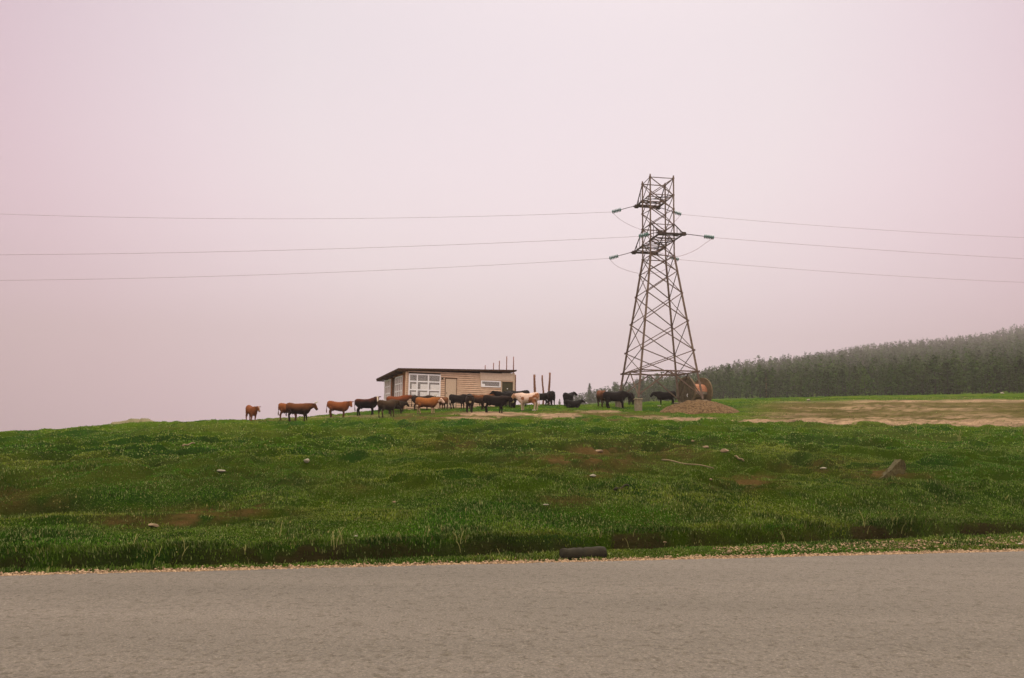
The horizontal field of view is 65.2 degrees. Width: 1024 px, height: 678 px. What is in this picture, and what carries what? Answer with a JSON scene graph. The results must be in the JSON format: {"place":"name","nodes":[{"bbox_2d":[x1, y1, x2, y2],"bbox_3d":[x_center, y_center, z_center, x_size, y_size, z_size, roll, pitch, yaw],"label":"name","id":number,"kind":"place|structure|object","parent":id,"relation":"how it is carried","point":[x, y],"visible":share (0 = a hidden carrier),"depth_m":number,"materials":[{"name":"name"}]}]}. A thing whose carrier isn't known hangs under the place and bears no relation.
{"place":"outdoors","nodes":[
{"label":"outdoors","id":0,"kind":"place"},
{"bbox_2d":[0,551,1023,677],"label":"road","id":1,"kind":"structure","parent":0,"point":[945,615],"depth_m":6.78,"materials":[{"name":"grey asphalt"}]},
{"bbox_2d":[0,333,1023,574],"bbox_3d":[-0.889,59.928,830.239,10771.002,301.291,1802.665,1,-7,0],"label":"ground","id":2,"kind":"structure","parent":0,"point":[896,411],"depth_m":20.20,"materials":[{"name":"green plant"}]},
{"bbox_2d":[111,418,155,423],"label":"earth mound","id":3,"kind":"object","parent":2,"relation":"on","point":[135,420],"visible":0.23,"depth_m":98.14,"materials":[{"name":"beige soil"}]},
{"bbox_2d":[148,523,158,526],"bbox_3d":[-5.443,2.827,12.151,0.173,0.053,0.114,1,-7,0],"label":"stone","id":4,"kind":"object","parent":2,"relation":"on","point":[153,525],"visible":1,"depth_m":12.12,"materials":[{"name":"beige stone"}]},
{"bbox_2d":[245,405,260,420],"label":"cow","id":5,"kind":"object","parent":2,"relation":"on","point":[251,411],"visible":0.98,"depth_m":58.49},
{"bbox_2d":[278,403,303,420],"bbox_3d":[-14.257,4.730,52.053,1.921,1.154,0.583,3,-4,-6],"label":"cow","id":6,"kind":"object","parent":2,"relation":"on","point":[282,407],"visible":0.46,"depth_m":51.81},
{"bbox_2d":[286,401,317,420],"bbox_3d":[-13.414,4.622,51.058,2.054,1.321,0.627,1,-3,-2],"label":"cow","id":7,"kind":"object","parent":2,"relation":"on","point":[304,409],"visible":0.99,"depth_m":50.86},
{"bbox_2d":[326,401,353,417],"bbox_3d":[-12.494,5.110,58.052,1.999,1.254,0.692,0,-7,4],"label":"cow","id":8,"kind":"object","parent":2,"relation":"on","point":[343,407],"visible":0.98,"depth_m":57.87},
{"bbox_2d":[354,396,380,415],"bbox_3d":[-10.760,5.024,59.800,2.006,1.512,0.808,0,-7,5],"label":"cow","id":9,"kind":"object","parent":2,"relation":"on","point":[371,403],"visible":0.94,"depth_m":59.64},
{"bbox_2d":[377,399,400,416],"bbox_3d":[-8.797,4.968,57.493,0.657,1.262,2.192,-7,-6,37],"label":"cow","id":10,"kind":"object","parent":2,"relation":"on","point":[389,405],"visible":1,"depth_m":57.04},
{"bbox_2d":[388,401,408,413],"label":"cow","id":11,"kind":"object","parent":2,"relation":"on","point":[403,404],"visible":0.43,"depth_m":62.03},
{"bbox_2d":[386,395,411,410],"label":"cow","id":12,"kind":"object","parent":2,"relation":"on","point":[404,398],"visible":0.52,"depth_m":66.14},
{"bbox_2d":[411,394,436,410],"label":"cow","id":13,"kind":"object","parent":2,"relation":"on","point":[414,397],"visible":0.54,"depth_m":65.42},
{"bbox_2d":[415,397,444,413],"bbox_3d":[-6.290,5.112,61.523,2.269,1.292,0.672,0,-3,-3],"label":"cow","id":14,"kind":"object","parent":2,"relation":"on","point":[431,402],"visible":1,"depth_m":61.31},
{"bbox_2d":[438,397,448,408],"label":"calf","id":15,"kind":"object","parent":2,"relation":"on","point":[445,399],"visible":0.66,"depth_m":65.92},
{"bbox_2d":[376,368,516,409],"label":"wooden shed","id":16,"kind":"structure","parent":2,"relation":"on","point":[443,383],"depth_m":70.06,"materials":[{"name":"brown wood"}]},
{"bbox_2d":[384,379,390,399],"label":"side window","id":17,"kind":"structure","parent":16,"relation":"in","point":[387,383],"depth_m":75.31,"materials":[{"name":"white glass"}]},
{"bbox_2d":[392,379,394,395],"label":"side door","id":18,"kind":"structure","parent":16,"relation":"in","point":[393,380],"depth_m":73.17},
{"bbox_2d":[394,375,402,396],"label":"side window","id":19,"kind":"structure","parent":16,"relation":"in","point":[398,380],"depth_m":70.64,"materials":[{"name":"white glass"}]},
{"bbox_2d":[408,373,440,396],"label":"front window","id":20,"kind":"structure","parent":16,"relation":"in","point":[423,387],"depth_m":68.51,"materials":[{"name":"white glass"}]},
{"bbox_2d":[445,377,456,406],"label":"door","id":21,"kind":"structure","parent":16,"relation":"in","point":[450,383],"depth_m":69.24,"materials":[{"name":"beige wood"}]},
{"bbox_2d":[481,380,500,387],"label":"strip window","id":22,"kind":"structure","parent":16,"relation":"in","point":[482,385],"depth_m":70.49,"materials":[{"name":"white glass"}]},
{"bbox_2d":[449,394,465,408],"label":"cow","id":23,"kind":"object","parent":2,"relation":"on","point":[453,398],"visible":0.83,"depth_m":64.40},
{"bbox_2d":[465,394,474,411],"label":"cow","id":24,"kind":"object","parent":2,"relation":"on","point":[469,400],"visible":0.99,"depth_m":60.27},
{"bbox_2d":[469,394,484,409],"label":"cow","id":25,"kind":"object","parent":2,"relation":"on","point":[479,399],"visible":0.42,"depth_m":64.44},
{"bbox_2d":[482,395,513,412],"bbox_3d":[-1.028,4.853,59.499,2.369,1.341,0.698,3,-3,0],"label":"cow","id":26,"kind":"object","parent":2,"relation":"on","point":[499,401],"visible":0.97,"depth_m":59.28},
{"bbox_2d":[490,391,513,407],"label":"cow","id":27,"kind":"object","parent":2,"relation":"on","point":[496,393],"visible":0.48,"depth_m":65.67},
{"bbox_2d":[505,391,516,407],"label":"cow","id":28,"kind":"object","parent":2,"relation":"on","point":[514,399],"visible":0.43,"depth_m":65.49},
{"bbox_2d":[0,417,1023,467],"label":"pasture grass","id":29,"kind":"structure","parent":2,"relation":"on","point":[234,444],"depth_m":30.50,"materials":[{"name":"green plant"}]},
{"bbox_2d":[504,390,529,406],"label":"cow","id":30,"kind":"object","parent":2,"relation":"on","point":[526,391],"visible":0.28,"depth_m":67.43},
{"bbox_2d":[15,396,1023,433],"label":"hilltop grass","id":31,"kind":"structure","parent":2,"relation":"on","point":[248,421],"depth_m":61.79,"materials":[{"name":"green plant"}]},
{"bbox_2d":[511,392,539,410],"bbox_3d":[1.028,4.859,61.973,2.478,1.425,0.743,-3,-5,28],"label":"cow","id":32,"kind":"object","parent":2,"relation":"on","point":[523,399],"visible":0.94,"depth_m":61.62},
{"bbox_2d":[533,375,535,391],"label":"wooden post","id":33,"kind":"object","parent":2,"relation":"on","point":[534,384],"visible":0.53,"depth_m":78.99,"materials":[{"name":"brown wood"}]},
{"bbox_2d":[541,375,543,404],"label":"wooden post","id":34,"kind":"object","parent":2,"relation":"on","point":[542,388],"visible":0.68,"depth_m":79.94,"materials":[{"name":"brown wood"}]},
{"bbox_2d":[539,393,547,404],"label":"cow","id":35,"kind":"object","parent":2,"relation":"on","point":[542,396],"visible":0.57,"depth_m":74.27},
{"bbox_2d":[548,373,550,404],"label":"wooden post","id":36,"kind":"object","parent":2,"relation":"on","point":[549,382],"visible":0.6,"depth_m":80.00,"materials":[{"name":"brown wood"}]},
{"bbox_2d":[547,391,554,405],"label":"cow","id":37,"kind":"object","parent":2,"relation":"on","point":[551,396],"visible":0.99,"depth_m":73.27},
{"bbox_2d":[563,392,577,405],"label":"cow","id":38,"kind":"object","parent":2,"relation":"on","point":[567,396],"visible":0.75,"depth_m":71.92},
{"bbox_2d":[565,399,584,407],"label":"cow","id":39,"kind":"object","parent":2,"relation":"on","point":[572,404],"visible":0.98,"depth_m":66.47},
{"bbox_2d":[133,426,1023,563],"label":"weed stems","id":40,"kind":"object","parent":2,"relation":"on","point":[959,437],"visible":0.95,"depth_m":11.18,"materials":[{"name":"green plant"}]},
{"bbox_2d":[559,546,606,559],"bbox_3d":[0.958,2.876,10.700,0.645,0.180,0.181,3,-7,-21],"label":"log","id":41,"kind":"object","parent":2,"relation":"on","point":[595,551],"visible":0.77,"depth_m":10.64,"materials":[{"name":"grey wood"}]},
{"bbox_2d":[585,383,593,402],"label":"pine tree","id":42,"kind":"object","parent":2,"relation":"on","point":[590,388],"visible":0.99,"depth_m":371.55,"materials":[{"name":"green plant"}]},
{"bbox_2d":[596,390,606,406],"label":"cow","id":43,"kind":"object","parent":2,"relation":"on","point":[599,394],"visible":0.77,"depth_m":70.02},
{"bbox_2d":[603,391,632,407],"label":"cow","id":44,"kind":"object","parent":2,"relation":"on","point":[618,396],"visible":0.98,"depth_m":67.86},
{"bbox_2d":[613,484,628,490],"bbox_3d":[2.139,2.898,15.639,0.458,0.122,0.042,7,-9,-42],"label":"stick","id":45,"kind":"object","parent":2,"relation":"on","point":[615,488],"visible":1,"depth_m":15.62,"materials":[{"name":"brown wood"}]},
{"bbox_2d":[628,392,634,404],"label":"cow","id":46,"kind":"object","parent":2,"relation":"on","point":[630,400],"visible":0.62,"depth_m":73.41},
{"bbox_2d":[639,379,646,401],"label":"pine tree","id":47,"kind":"object","parent":2,"relation":"on","point":[641,389],"visible":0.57,"depth_m":284.70,"materials":[{"name":"green plant"}]},
{"bbox_2d":[614,174,706,410],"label":"lattice pylon","id":48,"kind":"object","parent":2,"relation":"on","point":[638,400],"visible":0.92,"depth_m":68.93,"materials":[{"name":"metal"}]},
{"bbox_2d":[609,252,630,259],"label":"insulator string","id":49,"kind":"object","parent":48,"relation":"attached to","point":[616,256],"visible":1,"depth_m":72.61,"materials":[{"name":"teal metal"}]},
{"bbox_2d":[0,258,608,280],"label":"power line","id":50,"kind":"object","parent":49,"relation":"attached to","point":[325,272],"visible":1,"depth_m":73.22,"materials":[{"name":"grey metal"}]},
{"bbox_2d":[612,206,633,213],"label":"insulator string","id":51,"kind":"object","parent":48,"relation":"attached to","point":[616,210],"visible":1,"depth_m":72.32,"materials":[{"name":"teal metal"}]},
{"bbox_2d":[11,212,602,218],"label":"power line","id":52,"kind":"object","parent":51,"relation":"attached to","point":[332,218],"visible":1,"depth_m":72.98,"materials":[{"name":"grey metal"}]},
{"bbox_2d":[639,232,656,237],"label":"insulator string","id":53,"kind":"object","parent":48,"relation":"attached to","point":[643,235],"visible":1,"depth_m":65.79,"materials":[{"name":"teal glass"}]},
{"bbox_2d":[24,236,638,254],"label":"power line","id":54,"kind":"object","parent":53,"relation":"attached to","point":[311,249],"visible":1,"depth_m":66.46,"materials":[{"name":"grey metal"}]},
{"bbox_2d":[687,234,713,239],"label":"insulator string","id":55,"kind":"object","parent":48,"relation":"attached to","point":[708,236],"visible":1,"depth_m":66.48,"materials":[{"name":"teal glass"}]},
{"bbox_2d":[644,238,712,256],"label":"jumper cable","id":56,"kind":"object","parent":55,"relation":"hanging from","point":[676,256],"visible":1,"depth_m":65.93,"materials":[{"name":"grey metal"}]},
{"bbox_2d":[714,237,1020,258],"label":"power line","id":57,"kind":"object","parent":55,"relation":"attached to","point":[871,249],"visible":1,"depth_m":69.77,"materials":[{"name":"grey metal"}]},
{"bbox_2d":[650,391,675,404],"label":"cow","id":58,"kind":"object","parent":2,"relation":"on","point":[660,395],"visible":0.91,"depth_m":73.31},
{"bbox_2d":[662,459,713,468],"bbox_3d":[5.059,3.608,23.133,0.042,0.202,2.089,5,-8,-32],"label":"stick","id":59,"kind":"object","parent":2,"relation":"on","point":[685,463],"visible":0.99,"depth_m":23.18,"materials":[{"name":"brown wood"}]},
{"bbox_2d":[676,377,712,401],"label":"cable drum","id":60,"kind":"object","parent":2,"relation":"on","point":[688,393],"visible":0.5,"depth_m":71.11,"materials":[{"name":"brown wood"}]},
{"bbox_2d":[660,399,738,413],"bbox_3d":[14.848,5.537,63.822,7.590,1.451,5.980,1,-7,0],"label":"gravel mound","id":61,"kind":"object","parent":2,"relation":"on","point":[697,406],"visible":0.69,"depth_m":62.46,"materials":[{"name":"beige gravel"}]},
{"bbox_2d":[760,370,771,397],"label":"pine tree","id":62,"kind":"object","parent":2,"relation":"on","point":[765,393],"visible":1,"depth_m":174.99,"materials":[{"name":"green plant"}]},
{"bbox_2d":[573,324,1023,404],"bbox_3d":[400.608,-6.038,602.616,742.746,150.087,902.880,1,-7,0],"label":"forest","id":63,"kind":"object","parent":2,"relation":"on","point":[981,365],"visible":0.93,"depth_m":236.61,"materials":[{"name":"green plant"}]},
{"bbox_2d":[880,459,906,478],"bbox_3d":[9.221,3.215,19.521,0.671,0.584,0.429,1,-7,0],"label":"rubble slab","id":64,"kind":"object","parent":2,"relation":"on","point":[896,466],"depth_m":19.34,"materials":[{"name":"grey concrete"}]},
{"bbox_2d":[0,536,1023,575],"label":"gravel","id":65,"kind":"structure","parent":0,"point":[98,571],"depth_m":10.52,"materials":[{"name":"beige gravel"}]},
{"bbox_2d":[0,0,1023,431],"label":"sky","id":66,"kind":"structure","parent":0,"point":[277,120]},
{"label":"insulator string","id":67,"kind":"object","parent":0,"visible":0},
{"bbox_2d":[681,214,1023,237],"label":"power line","id":68,"kind":"object","parent":67,"relation":"attached to","point":[846,227],"visible":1,"depth_m":76.76,"materials":[{"name":"grey metal"}]},
{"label":"insulator string","id":69,"kind":"object","parent":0,"visible":0},
{"bbox_2d":[688,260,1004,281],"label":"power line","id":70,"kind":"object","parent":69,"relation":"attached to","point":[843,272],"visible":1,"depth_m":77.02,"materials":[{"name":"grey metal"}]}
]}

